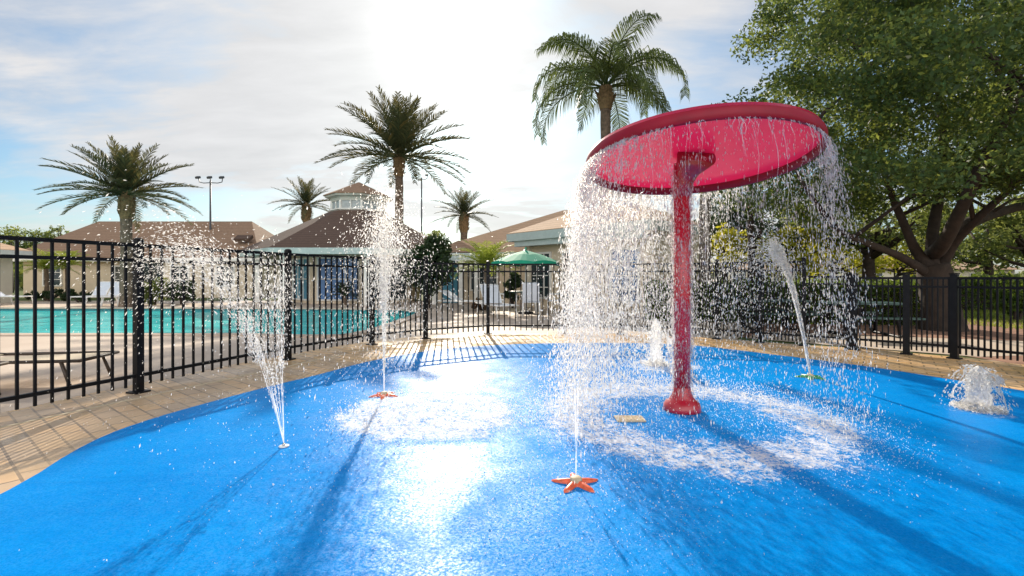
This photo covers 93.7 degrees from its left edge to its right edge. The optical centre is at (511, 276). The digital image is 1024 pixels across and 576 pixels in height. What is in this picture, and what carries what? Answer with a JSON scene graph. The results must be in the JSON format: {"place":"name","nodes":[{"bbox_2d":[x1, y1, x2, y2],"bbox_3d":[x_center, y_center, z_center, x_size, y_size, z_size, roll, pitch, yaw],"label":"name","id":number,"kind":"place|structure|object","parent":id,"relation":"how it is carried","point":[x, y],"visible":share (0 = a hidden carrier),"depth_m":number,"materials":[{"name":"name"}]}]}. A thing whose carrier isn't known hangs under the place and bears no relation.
{"place":"outdoors","nodes":[
{"label":"outdoors","id":0,"kind":"place"},
{"bbox_2d":[0,243,32,302],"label":"pale house","id":1,"kind":"structure","parent":0,"point":[6,276],"depth_m":21.98,"materials":[{"name":"paint"}]},
{"bbox_2d":[6,247,853,464],"bbox_3d":[-0.698,0.500,4.749,5.800,1.420,3.503,0,0,0],"label":"drifting spray","id":2,"kind":"object","parent":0,"point":[425,364],"visible":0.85,"depth_m":3.95,"materials":[{"name":"liquid"}]},
{"bbox_2d":[0,301,999,412],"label":"pool deck","id":3,"kind":"structure","parent":0,"point":[7,376],"depth_m":8.77,"materials":[{"name":"beige concrete"}]},
{"bbox_2d":[0,361,8,394],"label":"sling lounger","id":4,"kind":"object","parent":3,"relation":"on","point":[2,363],"visible":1,"depth_m":4.82,"materials":[{"name":"white metal"}]},
{"bbox_2d":[0,292,32,302],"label":"white lounger","id":5,"kind":"object","parent":3,"relation":"on","point":[2,294],"visible":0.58,"depth_m":19.69,"materials":[{"name":"paint"}]},
{"bbox_2d":[24,288,65,300],"bbox_3d":[-22.483,0.903,23.537,2.612,0.723,0.807,0,0,0],"label":"shrub","id":6,"kind":"object","parent":3,"relation":"on","point":[45,294],"visible":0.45,"depth_m":23.50,"materials":[{"name":"green plant"}]},
{"bbox_2d":[13,247,81,300],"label":"shrub palm","id":7,"kind":"object","parent":3,"relation":"on","point":[46,276],"visible":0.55,"depth_m":23.92,"materials":[{"name":"green plant"}]},
{"bbox_2d":[0,351,119,384],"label":"sling lounger","id":8,"kind":"object","parent":3,"relation":"on","point":[60,357],"visible":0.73,"depth_m":5.50,"materials":[{"name":"fabric mesh"},{"name":"dark bronze metal"}]},
{"bbox_2d":[60,288,95,301],"bbox_3d":[-20.417,0.895,22.605,1.738,0.732,0.906,0,0,0],"label":"shrub","id":9,"kind":"object","parent":3,"relation":"on","point":[72,293],"visible":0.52,"depth_m":22.51,"materials":[{"name":"green plant"}]},
{"bbox_2d":[70,282,116,303],"bbox_3d":[-17.782,0.706,20.425,0.676,1.000,1.886,0,0,0],"label":"white lounger","id":10,"kind":"object","parent":3,"relation":"on","point":[105,287],"visible":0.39,"depth_m":20.81,"materials":[{"name":"paint"}]},
{"bbox_2d":[86,282,118,305],"bbox_3d":[-17.102,0.706,20.425,0.676,1.000,1.886,0,0,0],"label":"white lounger","id":11,"kind":"object","parent":3,"relation":"on","point":[116,289],"visible":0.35,"depth_m":20.75,"materials":[{"name":"paint"}]},
{"bbox_2d":[101,296,118,305],"bbox_3d":[-16.422,0.706,20.425,0.676,1.000,1.886,0,0,0],"label":"white lounger","id":12,"kind":"object","parent":3,"relation":"on","point":[109,296],"visible":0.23,"depth_m":19.63,"materials":[{"name":"paint"}]},
{"bbox_2d":[32,135,202,306],"bbox_3d":[-15.214,-2.082,19.024,5.322,6.665,5.391,0,0,8],"label":"date palm","id":13,"kind":"object","parent":3,"relation":"on","point":[128,168],"visible":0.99,"depth_m":18.69,"materials":[{"name":"green plant"}]},
{"bbox_2d":[144,277,170,304],"bbox_3d":[-15.391,0.591,20.445,1.590,1.305,1.205,0,0,0],"label":"round bush","id":14,"kind":"object","parent":3,"relation":"on","point":[154,290],"visible":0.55,"depth_m":20.28,"materials":[{"name":"green plant"}]},
{"bbox_2d":[163,280,196,303],"bbox_3d":[-14.434,0.695,20.917,1.238,1.110,1.408,0,0,-45],"label":"round bush","id":15,"kind":"object","parent":3,"relation":"on","point":[188,289],"visible":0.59,"depth_m":20.75,"materials":[{"name":"green plant"}]},
{"bbox_2d":[0,307,428,337],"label":"pool coping","id":16,"kind":"object","parent":3,"relation":"on","point":[196,334],"visible":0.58,"depth_m":9.91,"materials":[{"name":"beige concrete"}]},
{"bbox_2d":[327,279,359,304],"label":"shrub palm","id":17,"kind":"object","parent":3,"relation":"on","point":[344,293],"visible":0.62,"depth_m":20.42,"materials":[{"name":"green plant"}]},
{"bbox_2d":[399,234,454,307],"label":"round tree","id":18,"kind":"object","parent":3,"relation":"on","point":[442,254],"visible":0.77,"depth_m":17.86,"materials":[{"name":"green plant"}]},
{"bbox_2d":[437,290,490,310],"bbox_3d":[-1.635,0.838,16.716,1.886,0.735,0.676,0,0,20],"label":"white lounger","id":19,"kind":"object","parent":3,"relation":"on","point":[450,296],"visible":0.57,"depth_m":16.81,"materials":[{"name":"paint"}]},
{"bbox_2d":[471,297,485,309],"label":"shrub","id":20,"kind":"object","parent":3,"relation":"on","point":[476,305],"visible":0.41,"depth_m":17.11,"materials":[{"name":"green plant"}]},
{"bbox_2d":[448,239,518,309],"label":"shrub palm","id":21,"kind":"object","parent":3,"relation":"on","point":[488,254],"visible":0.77,"depth_m":16.90,"materials":[{"name":"green plant"}]},
{"bbox_2d":[476,284,518,317],"bbox_3d":[-0.487,0.716,14.738,0.676,0.980,1.886,0,0,-25],"label":"white lounger","id":22,"kind":"object","parent":3,"relation":"on","point":[501,304],"visible":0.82,"depth_m":15.07,"materials":[{"name":"paint"}]},
{"bbox_2d":[501,272,523,307],"bbox_3d":[0.029,0.519,18.372,0.819,1.445,0.783,0,0,32],"label":"shrub","id":23,"kind":"object","parent":3,"relation":"on","point":[512,287],"visible":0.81,"depth_m":18.22,"materials":[{"name":"green plant"}]},
{"bbox_2d":[508,290,541,314],"bbox_3d":[0.442,0.831,15.580,1.120,0.742,1.120,0,0,0],"label":"patio table","id":24,"kind":"object","parent":3,"relation":"on","point":[517,292],"visible":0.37,"depth_m":15.25,"materials":[{"name":"white paint"}]},
{"bbox_2d":[491,247,558,313],"bbox_3d":[0.442,0.115,15.600,2.082,2.170,2.082,0,0,-34],"label":"patio umbrella","id":25,"kind":"object","parent":3,"relation":"on","point":[525,256],"visible":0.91,"depth_m":14.92,"materials":[{"name":"green fabric"}]},
{"bbox_2d":[521,283,541,316],"bbox_3d":[0.585,0.694,14.525,0.612,1.014,0.670,0,0,5],"label":"patio chair","id":26,"kind":"object","parent":3,"relation":"on","point":[534,292],"visible":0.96,"depth_m":14.28,"materials":[{"name":"white paint"}]},
{"bbox_2d":[547,293,562,314],"bbox_3d":[1.467,0.694,15.393,0.670,1.014,0.612,0,0,5],"label":"patio chair","id":27,"kind":"object","parent":3,"relation":"on","point":[551,300],"visible":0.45,"depth_m":15.15,"materials":[{"name":"white paint"}]},
{"bbox_2d":[432,204,698,314],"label":"clubhouse","id":28,"kind":"structure","parent":3,"relation":"on","point":[539,235],"depth_m":18.06,"materials":[{"name":"paint"}]},
{"bbox_2d":[443,261,457,302],"bbox_3d":[-2.750,0.200,22.170,0.950,2.000,0.070,0,0,0],"label":"door","id":29,"kind":"structure","parent":28,"relation":"in","point":[455,282],"depth_m":22.13,"materials":[{"name":"teal glass"}]},
{"bbox_2d":[470,265,497,290],"bbox_3d":[-1.300,0.050,22.170,1.300,1.200,0.080,0,0,0],"label":"window","id":30,"kind":"structure","parent":28,"relation":"in","point":[481,269],"depth_m":22.18,"materials":[{"name":"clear glass"}]},
{"bbox_2d":[532,252,551,298],"bbox_3d":[1.110,-0.050,18.569,0.080,1.800,1.150,0,0,-40],"label":"window","id":31,"kind":"structure","parent":28,"relation":"in","point":[549,254],"depth_m":18.41,"materials":[{"name":"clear glass"}]},
{"bbox_2d":[562,250,586,299],"bbox_3d":[2.237,-0.050,17.230,0.080,1.800,1.150,0,0,-40],"label":"window","id":32,"kind":"structure","parent":28,"relation":"in","point":[563,253],"depth_m":17.37,"materials":[{"name":"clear glass"}]},
{"bbox_2d":[610,247,640,303],"bbox_3d":[3.654,-0.050,15.548,0.080,1.800,1.150,0,0,-40],"label":"window","id":33,"kind":"structure","parent":28,"relation":"in","point":[637,276],"depth_m":15.38,"materials":[{"name":"glass"}]},
{"bbox_2d":[531,10,689,311],"bbox_3d":[3.284,-3.551,16.520,5.259,9.602,5.173,0,0,17],"label":"queen palm","id":34,"kind":"object","parent":3,"relation":"on","point":[588,75],"visible":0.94,"depth_m":15.94,"materials":[{"name":"green plant"}]},
{"bbox_2d":[644,272,736,321],"bbox_3d":[4.848,0.547,13.173,2.435,1.397,0.910,0,0,11],"label":"hedge","id":35,"kind":"object","parent":3,"relation":"on","point":[665,300],"visible":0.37,"depth_m":12.81,"materials":[{"name":"green plant"}]},
{"bbox_2d":[698,186,745,321],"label":"cabbage palm","id":36,"kind":"object","parent":3,"relation":"on","point":[707,210],"visible":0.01,"depth_m":12.88,"materials":[{"name":"brown plant"}]},
{"bbox_2d":[0,343,1023,575],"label":"splash pad","id":37,"kind":"object","parent":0,"point":[64,516],"visible":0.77,"depth_m":2.75,"materials":[{"name":"blue rubber"}]},
{"bbox_2d":[3,141,374,471],"bbox_3d":[-2.546,0.162,3.538,3.058,2.033,1.942,0,0,0],"label":"water jet","id":38,"kind":"object","parent":37,"relation":"on","point":[220,289],"visible":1,"depth_m":3.39,"materials":[{"name":"white"}]},
{"bbox_2d":[278,443,288,447],"bbox_3d":[-1.598,1.179,3.365,0.070,0.020,0.070,0,0,0],"label":"floor nozzle","id":39,"kind":"object","parent":37,"relation":"on","point":[284,445],"visible":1,"depth_m":3.35,"materials":[{"name":"white plastic"}]},
{"bbox_2d":[371,391,397,399],"bbox_3d":[-1.273,1.168,4.812,0.285,0.042,0.271,0,0,30],"label":"starfish nozzle","id":40,"kind":"object","parent":37,"relation":"on","point":[385,394],"visible":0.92,"depth_m":4.77,"materials":[{"name":"orange paint"}]},
{"bbox_2d":[210,155,493,419],"bbox_3d":[-1.325,-0.062,4.724,2.785,2.482,2.783,0,0,0],"label":"water jet","id":41,"kind":"object","parent":40,"relation":"on","point":[383,284],"visible":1,"depth_m":4.78,"materials":[{"name":"white"}]},
{"bbox_2d":[19,355,1013,575],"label":"splash drops","id":42,"kind":"object","parent":37,"relation":"on","point":[531,381],"visible":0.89,"depth_m":3.87,"materials":[{"name":"liquid"}]},
{"bbox_2d":[551,473,597,492],"bbox_3d":[0.367,1.168,2.772,0.276,0.042,0.262,0,0,-2],"label":"starfish nozzle","id":43,"kind":"object","parent":37,"relation":"on","point":[580,481],"visible":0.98,"depth_m":2.73,"materials":[{"name":"orange paint"}]},
{"bbox_2d":[461,191,764,554],"bbox_3d":[0.431,0.349,2.709,1.518,1.657,1.702,0,0,0],"label":"water jet","id":44,"kind":"object","parent":43,"relation":"on","point":[570,313],"visible":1,"depth_m":2.74,"materials":[{"name":"white"}]},
{"bbox_2d":[614,415,645,421],"bbox_3d":[0.980,1.179,4.000,0.235,0.019,0.150,0,0,0],"label":"drain cover","id":45,"kind":"object","parent":37,"relation":"on","point":[632,417],"visible":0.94,"depth_m":3.98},
{"bbox_2d":[627,316,673,368],"bbox_3d":[1.968,0.872,6.464,0.794,0.662,0.763,0,0,0],"label":"bubbler","id":46,"kind":"object","parent":37,"relation":"on","point":[657,351],"visible":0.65,"depth_m":6.43,"materials":[{"name":"liquid"}]},
{"bbox_2d":[585,102,827,414],"bbox_3d":[1.585,-0.002,4.118,1.890,2.383,1.884,0,0,0],"label":"water mushroom","id":47,"kind":"object","parent":37,"relation":"on","point":[708,116],"visible":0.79,"depth_m":4.09,"materials":[{"name":"red paint"}]},
{"bbox_2d":[571,116,832,349],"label":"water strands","id":48,"kind":"object","parent":47,"relation":"hanging from","point":[692,205],"visible":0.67,"depth_m":3.88,"materials":[{"name":"white"}]},
{"bbox_2d":[533,116,900,457],"bbox_3d":[1.548,0.074,4.164,2.785,2.301,2.779,0,0,-42],"label":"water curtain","id":49,"kind":"object","parent":47,"relation":"hanging from","point":[582,200],"visible":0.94,"depth_m":4.20,"materials":[{"name":"liquid"}]},
{"bbox_2d":[665,210,918,375],"bbox_3d":[3.060,0.083,5.710,2.720,2.206,2.261,0,0,40],"label":"water jet","id":50,"kind":"object","parent":37,"relation":"on","point":[784,267],"visible":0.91,"depth_m":5.70,"materials":[{"name":"white liquid"}]},
{"bbox_2d":[794,374,822,379],"bbox_3d":[3.540,1.168,5.675,0.308,0.042,0.323,0,0,-20],"label":"starfish nozzle","id":51,"kind":"object","parent":37,"relation":"on","point":[811,375],"visible":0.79,"depth_m":5.64,"materials":[{"name":"green paint"}]},
{"bbox_2d":[934,364,1017,415],"bbox_3d":[4.166,0.995,4.327,0.546,0.414,0.516,0,0,40],"label":"bubbler","id":52,"kind":"object","parent":37,"relation":"on","point":[979,382],"visible":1,"depth_m":4.25,"materials":[{"name":"liquid"}]},
{"bbox_2d":[0,333,1023,493],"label":"paver walk","id":53,"kind":"structure","parent":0,"point":[26,457],"depth_m":5.43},
{"bbox_2d":[0,354,342,427],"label":"drain channel","id":54,"kind":"object","parent":53,"relation":"on","point":[149,395],"visible":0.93,"depth_m":4.73,"materials":[{"name":"metal"}]},
{"bbox_2d":[0,235,430,409],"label":"pool fence","id":55,"kind":"object","parent":53,"relation":"on","point":[137,376],"visible":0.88,"depth_m":5.30,"materials":[{"name":"black metal"}]},
{"bbox_2d":[428,257,807,346],"bbox_3d":[1.839,0.436,9.434,6.917,1.553,1.396,0,0,9],"label":"pool fence","id":56,"kind":"object","parent":53,"relation":"on","point":[716,271],"visible":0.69,"depth_m":9.41,"materials":[{"name":"black metal"}]},
{"bbox_2d":[806,272,851,348],"bbox_3d":[5.350,0.567,8.104,0.722,1.293,0.150,0,0,38],"label":"pool fence","id":57,"kind":"object","parent":53,"relation":"on","point":[848,335],"visible":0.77,"depth_m":8.06,"materials":[{"name":"black metal"}]},
{"bbox_2d":[848,273,912,354],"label":"gate","id":58,"kind":"structure","parent":53,"relation":"on","point":[857,311],"depth_m":7.61,"materials":[{"name":"black metal"}]},
{"bbox_2d":[910,273,1023,361],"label":"pool fence","id":59,"kind":"object","parent":53,"relation":"on","point":[954,287],"visible":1,"depth_m":6.92,"materials":[{"name":"black metal"}]},
{"bbox_2d":[0,0,1023,273],"label":"sky","id":60,"kind":"structure","parent":0,"point":[247,93],"materials":[{"name":"white"}]},
{"bbox_2d":[13,287,1022,362],"bbox_3d":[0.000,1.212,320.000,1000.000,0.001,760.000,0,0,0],"label":"ground","id":61,"kind":"structure","parent":0,"point":[206,299],"depth_m":15.85,"materials":[{"name":"green plant"}]},
{"bbox_2d":[0,224,58,292],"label":"street tree","id":62,"kind":"object","parent":61,"relation":"on","point":[14,232],"visible":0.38,"depth_m":36.23,"materials":[{"name":"green plant"}]},
{"bbox_2d":[46,225,68,237],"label":"street tree","id":63,"kind":"object","parent":61,"relation":"on","point":[57,230],"visible":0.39,"depth_m":37.68,"materials":[{"name":"green plant"}]},
{"bbox_2d":[38,249,96,291],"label":"shrub palm","id":64,"kind":"object","parent":61,"relation":"on","point":[58,253],"visible":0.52,"depth_m":24.21,"materials":[{"name":"green plant"}]},
{"bbox_2d":[13,221,279,297],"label":"brown roof house","id":65,"kind":"structure","parent":61,"relation":"on","point":[239,230],"depth_m":27.99,"materials":[{"name":"paint"}]},
{"bbox_2d":[42,265,62,285],"bbox_3d":[-26.300,-0.050,27.460,1.100,1.200,0.080,0,0,0],"label":"window","id":66,"kind":"structure","parent":65,"relation":"in","point":[57,280],"depth_m":27.47,"materials":[{"name":"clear glass"}]},
{"bbox_2d":[114,265,119,281],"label":"window","id":67,"kind":"structure","parent":65,"relation":"in","point":[116,272],"depth_m":27.46,"materials":[{"name":"white glass"}]},
{"bbox_2d":[144,263,159,282],"bbox_3d":[-20.600,0.200,27.455,1.000,2.000,0.070,0,0,0],"label":"door","id":68,"kind":"structure","parent":65,"relation":"in","point":[146,269],"depth_m":27.42,"materials":[{"name":"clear glass"}]},
{"bbox_2d":[170,265,189,285],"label":"window","id":69,"kind":"structure","parent":65,"relation":"in","point":[179,267],"depth_m":27.47,"materials":[{"name":"white glass"}]},
{"bbox_2d":[215,265,234,285],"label":"window","id":70,"kind":"structure","parent":65,"relation":"in","point":[232,268],"depth_m":27.45,"materials":[{"name":"white glass"}]},
{"bbox_2d":[0,309,416,312],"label":"pool basin","id":71,"kind":"object","parent":61,"relation":"in","point":[214,309],"visible":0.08,"depth_m":18.35,"materials":[{"name":"tile"}]},
{"bbox_2d":[0,310,414,333],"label":"pool water","id":72,"kind":"structure","parent":71,"relation":"in","point":[7,323],"depth_m":13.85,"materials":[{"name":"teal liquid"}]},
{"bbox_2d":[195,176,224,229],"bbox_3d":[-18.860,-2.551,29.951,1.720,7.501,0.248,0,0,0],"label":"floodlight pole","id":73,"kind":"object","parent":61,"relation":"on","point":[209,182],"visible":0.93,"depth_m":29.95,"materials":[{"name":"grey metal"}]},
{"bbox_2d":[270,177,329,222],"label":"date palm","id":74,"kind":"object","parent":61,"relation":"on","point":[306,194],"visible":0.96,"depth_m":30.70,"materials":[{"name":"green plant"}]},
{"bbox_2d":[239,182,439,305],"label":"cupola building","id":75,"kind":"structure","parent":61,"relation":"on","point":[305,237],"depth_m":21.44,"materials":[{"name":"paint"}]},
{"bbox_2d":[292,257,309,300],"bbox_3d":[-9.796,0.100,22.254,1.900,1.950,0.080,0,0,45],"label":"window","id":76,"kind":"structure","parent":75,"relation":"in","point":[304,260],"depth_m":22.12,"materials":[{"name":"glass"}]},
{"bbox_2d":[317,257,359,300],"bbox_3d":[-7.750,0.100,21.406,1.900,1.950,0.080,0,0,0],"label":"window","id":77,"kind":"structure","parent":75,"relation":"in","point":[322,258],"depth_m":21.41,"materials":[{"name":"blue glass"}]},
{"bbox_2d":[375,260,406,300],"bbox_3d":[-5.704,0.100,22.254,0.080,1.950,1.900,0,0,45],"label":"window","id":78,"kind":"structure","parent":75,"relation":"in","point":[397,283],"depth_m":22.46,"materials":[{"name":"white glass"}]},
{"bbox_2d":[315,85,472,222],"bbox_3d":[-6.662,-4.899,28.971,9.737,12.298,9.432,0,0,-34],"label":"date palm","id":79,"kind":"object","parent":61,"relation":"on","point":[403,127],"visible":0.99,"depth_m":28.02,"materials":[{"name":"green plant"}]},
{"bbox_2d":[414,174,427,291],"bbox_3d":[-7.187,-3.477,37.951,1.140,9.354,0.248,0,0,0],"label":"floodlight pole","id":80,"kind":"object","parent":61,"relation":"on","point":[421,201],"visible":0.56,"depth_m":37.95,"materials":[{"name":"grey metal"}]},
{"bbox_2d":[422,229,444,297],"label":"street tree","id":81,"kind":"object","parent":61,"relation":"on","point":[436,233],"visible":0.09,"depth_m":26.99,"materials":[{"name":"green plant"}]},
{"bbox_2d":[430,186,498,240],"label":"date palm","id":82,"kind":"object","parent":61,"relation":"on","point":[463,209],"visible":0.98,"depth_m":32.72,"materials":[{"name":"green plant"}]},
{"bbox_2d":[13,259,1023,289],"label":"distant woods","id":83,"kind":"object","parent":61,"relation":"on","point":[1019,274],"visible":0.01,"depth_m":45.50,"materials":[{"name":"green plant"}]},
{"bbox_2d":[710,222,755,281],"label":"garden tree","id":84,"kind":"object","parent":61,"relation":"on","point":[728,232],"visible":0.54,"depth_m":19.52,"materials":[{"name":"yellow plant"}]},
{"bbox_2d":[693,202,775,282],"bbox_3d":[12.506,-1.579,27.826,4.816,5.672,4.920,0,0,22],"label":"garden tree","id":85,"kind":"object","parent":61,"relation":"on","point":[714,212],"visible":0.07,"depth_m":26.77,"materials":[{"name":"green plant"}]},
{"bbox_2d":[712,261,780,282],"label":"house","id":86,"kind":"structure","parent":61,"relation":"on","point":[743,274],"depth_m":46.50,"materials":[{"name":"paint"}]},
{"bbox_2d":[732,273,743,281],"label":"window","id":87,"kind":"structure","parent":86,"relation":"in","point":[732,273],"depth_m":46.47,"materials":[{"name":"grey glass"}]},
{"bbox_2d":[710,188,811,279],"bbox_3d":[12.760,-1.580,24.399,4.969,5.677,5.792,0,0,-38],"label":"garden tree","id":88,"kind":"object","parent":61,"relation":"on","point":[732,220],"visible":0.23,"depth_m":24.07,"materials":[{"name":"green plant"}]},
{"bbox_2d":[732,91,816,289],"bbox_3d":[8.070,-2.392,16.462,4.369,7.290,3.797,0,0,21],"label":"garden tree","id":89,"kind":"object","parent":61,"relation":"on","point":[750,247],"depth_m":16.41,"materials":[{"name":"green plant"}]},
{"bbox_2d":[755,224,840,280],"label":"garden tree","id":90,"kind":"object","parent":61,"relation":"on","point":[792,244],"visible":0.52,"depth_m":20.46,"materials":[{"name":"green plant"}]},
{"bbox_2d":[763,183,863,280],"bbox_3d":[19.122,-2.412,30.188,6.414,7.338,6.953,0,0,43],"label":"garden tree","id":91,"kind":"object","parent":61,"relation":"on","point":[764,233],"visible":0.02,"depth_m":29.76,"materials":[{"name":"green plant"}]},
{"bbox_2d":[801,236,883,281],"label":"garden tree","id":92,"kind":"object","parent":61,"relation":"on","point":[857,264],"visible":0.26,"depth_m":24.36,"materials":[{"name":"green plant"}]},
{"bbox_2d":[782,258,911,281],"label":"house","id":93,"kind":"structure","parent":61,"relation":"on","point":[886,274],"depth_m":44.50,"materials":[{"name":"paint"}]},
{"bbox_2d":[786,190,949,281],"bbox_3d":[14.657,-1.213,20.090,5.522,4.948,5.556,0,0,0],"label":"garden tree","id":94,"kind":"object","parent":61,"relation":"on","point":[883,235],"visible":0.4,"depth_m":19.41,"materials":[{"name":"green plant"}]},
{"bbox_2d":[837,226,924,279],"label":"garden tree","id":95,"kind":"object","parent":61,"relation":"on","point":[895,263],"visible":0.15,"depth_m":25.69,"materials":[{"name":"green plant"}]},
{"bbox_2d":[743,320,1023,364],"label":"mulch bed","id":96,"kind":"object","parent":61,"relation":"on","point":[1001,359],"visible":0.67,"depth_m":10.38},
{"bbox_2d":[731,299,821,331],"bbox_3d":[5.900,0.864,10.900,1.350,0.687,1.765,0,0,10],"label":"picnic table","id":97,"kind":"object","parent":96,"relation":"on","point":[807,317],"visible":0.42,"depth_m":10.67,"materials":[{"name":"green metal"}]},
{"bbox_2d":[735,272,919,325],"bbox_3d":[8.155,0.558,12.549,4.442,1.379,1.016,0,0,9],"label":"hedge","id":98,"kind":"object","parent":96,"relation":"on","point":[885,298],"visible":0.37,"depth_m":12.19,"materials":[{"name":"green plant"}]},
{"bbox_2d":[700,0,1023,331],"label":"oak tree","id":99,"kind":"object","parent":96,"relation":"on","point":[947,59],"visible":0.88,"depth_m":8.36,"materials":[{"name":"green plant"}]},
{"bbox_2d":[808,301,925,337],"bbox_3d":[7.200,0.864,9.900,1.350,0.687,1.765,0,0,12],"label":"picnic table","id":100,"kind":"object","parent":96,"relation":"on","point":[874,318],"visible":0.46,"depth_m":9.71,"materials":[{"name":"green metal"}]},
{"bbox_2d":[963,269,1022,319],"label":"round bush","id":101,"kind":"object","parent":96,"relation":"on","point":[1002,273],"visible":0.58,"depth_m":13.51,"materials":[{"name":"green plant"}]},
{"bbox_2d":[812,273,1021,310],"bbox_3d":[16.438,0.559,17.253,11.218,1.418,1.144,0,0,3],"label":"hedge","id":102,"kind":"object","parent":61,"relation":"on","point":[974,299],"visible":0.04,"depth_m":16.86,"materials":[{"name":"green plant"}]},
{"bbox_2d":[895,206,1023,271],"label":"garden tree","id":103,"kind":"object","parent":61,"relation":"on","point":[976,231],"visible":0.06,"depth_m":26.48,"materials":[{"name":"green plant"}]},
{"bbox_2d":[898,193,1023,281],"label":"garden tree","id":104,"kind":"object","parent":61,"relation":"on","point":[962,261],"visible":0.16,"depth_m":19.18,"materials":[{"name":"green plant"}]},
{"bbox_2d":[952,261,1023,276],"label":"house","id":105,"kind":"structure","parent":61,"relation":"on","point":[1006,271],"depth_m":48.50,"materials":[{"name":"paint"}]},
{"bbox_2d":[956,194,1023,272],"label":"garden tree","id":106,"kind":"object","parent":61,"relation":"on","point":[1004,224],"visible":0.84,"depth_m":16.05,"materials":[{"name":"green plant"}]},
{"bbox_2d":[968,194,1023,269],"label":"garden tree","id":107,"kind":"object","parent":61,"relation":"on","point":[1015,254],"visible":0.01,"depth_m":31.52,"materials":[{"name":"green plant"}]},
{"bbox_2d":[749,331,1022,356],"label":"path","id":108,"kind":"structure","parent":0,"point":[885,345],"depth_m":8.64,"materials":[{"name":"beige concrete"}]},
{"bbox_2d":[963,309,1022,328],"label":"grass","id":109,"kind":"structure","parent":0,"point":[993,318],"depth_m":13.41,"materials":[{"name":"green plant"}]}
]}

